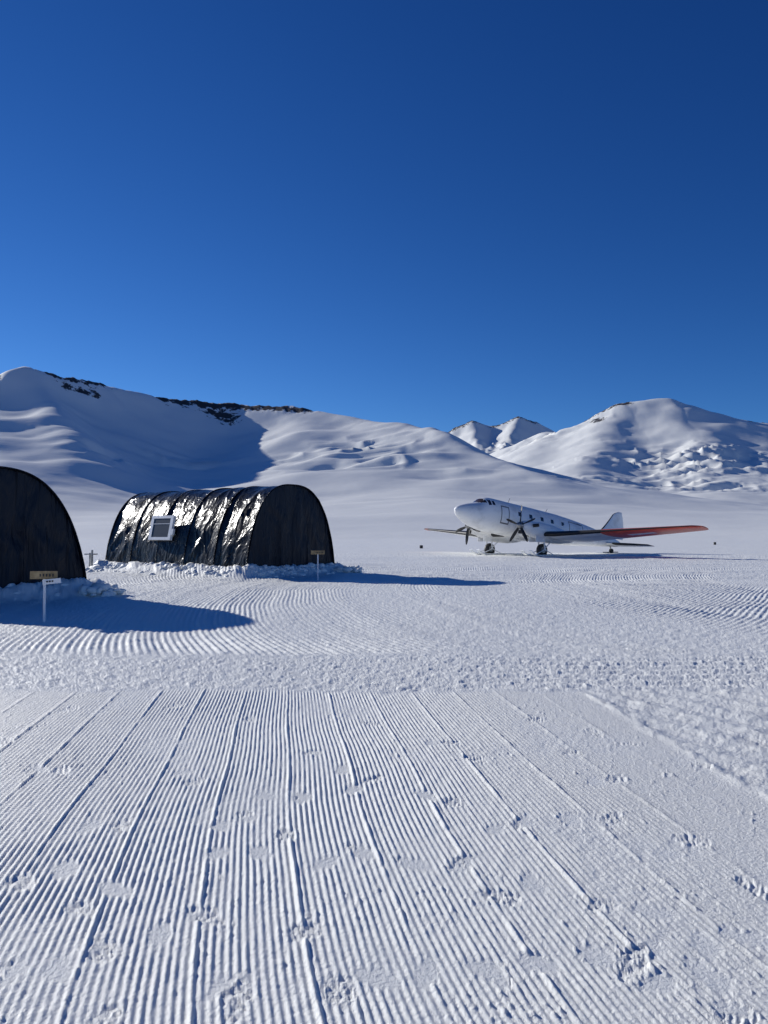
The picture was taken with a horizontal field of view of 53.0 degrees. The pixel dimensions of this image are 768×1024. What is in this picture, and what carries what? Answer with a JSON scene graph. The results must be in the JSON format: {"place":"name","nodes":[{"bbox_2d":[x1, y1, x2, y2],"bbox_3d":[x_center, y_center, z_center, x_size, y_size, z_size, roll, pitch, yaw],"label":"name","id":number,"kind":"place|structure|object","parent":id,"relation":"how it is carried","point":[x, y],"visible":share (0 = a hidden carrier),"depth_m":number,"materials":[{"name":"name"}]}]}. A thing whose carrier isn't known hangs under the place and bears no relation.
{"place":"outdoors","nodes":[
{"label":"outdoors","id":0,"kind":"place"},
{"bbox_2d":[0,538,767,1023],"bbox_3d":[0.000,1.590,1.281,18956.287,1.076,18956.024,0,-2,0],"label":"snow ground","id":1,"kind":"structure","parent":0,"point":[428,782],"depth_m":4.83,"materials":[{"name":"white snow"}]},
{"bbox_2d":[30,571,60,621],"bbox_3d":[-6.126,1.652,13.969,0.586,1.150,0.114,0,-2,4],"label":"trail sign","id":2,"kind":"object","parent":1,"relation":"on","point":[49,577],"visible":0.93,"depth_m":13.97,"materials":[{"name":"brown paint"}]},
{"bbox_2d":[0,466,125,599],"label":"arched tent","id":3,"kind":"object","parent":1,"relation":"on","point":[37,531],"visible":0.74,"depth_m":19.21,"materials":[{"name":"black fabric"}]},
{"bbox_2d":[84,484,362,577],"bbox_3d":[-7.195,0.883,33.906,12.035,3.818,7.817,-1,-2,37],"label":"arched tent","id":4,"kind":"object","parent":1,"relation":"on","point":[271,528],"visible":0.81,"depth_m":31.36,"materials":[{"name":"black fabric"}]},
{"bbox_2d":[151,518,170,536],"bbox_3d":[-9.464,0.672,32.689,1.190,0.798,0.180,-1,-2,39],"label":"window pane","id":5,"kind":"structure","parent":4,"relation":"in","point":[160,526],"depth_m":32.68,"materials":[{"name":"grey glass"}]},
{"bbox_2d":[148,515,175,539],"bbox_3d":[-9.442,0.679,32.716,1.550,1.053,0.326,-1,-2,39],"label":"window frame","id":6,"kind":"structure","parent":4,"relation":"in","point":[172,522],"depth_m":32.47,"materials":[{"name":"white paint"}]},
{"bbox_2d":[311,551,324,579],"bbox_3d":[-2.420,2.035,28.126,0.501,1.250,0.096,0,-2,0],"label":"trail sign","id":7,"kind":"object","parent":1,"relation":"on","point":[317,552],"visible":0.91,"depth_m":28.12,"materials":[{"name":"white paint"}]},
{"bbox_2d":[424,497,708,555],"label":"propeller airplane","id":8,"kind":"object","parent":1,"relation":"on","point":[486,519],"visible":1,"depth_m":59.39,"materials":[{"name":"white paint"}]},
{"bbox_2d":[0,366,767,538],"bbox_3d":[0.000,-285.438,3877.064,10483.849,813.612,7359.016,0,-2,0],"label":"snow mountains","id":9,"kind":"structure","parent":0,"point":[95,457],"depth_m":1308.58,"materials":[{"name":"white snow"}]},
{"bbox_2d":[0,0,767,431],"label":"sky","id":10,"kind":"structure","parent":0,"point":[442,215],"materials":[{"name":"blue"}]}
]}

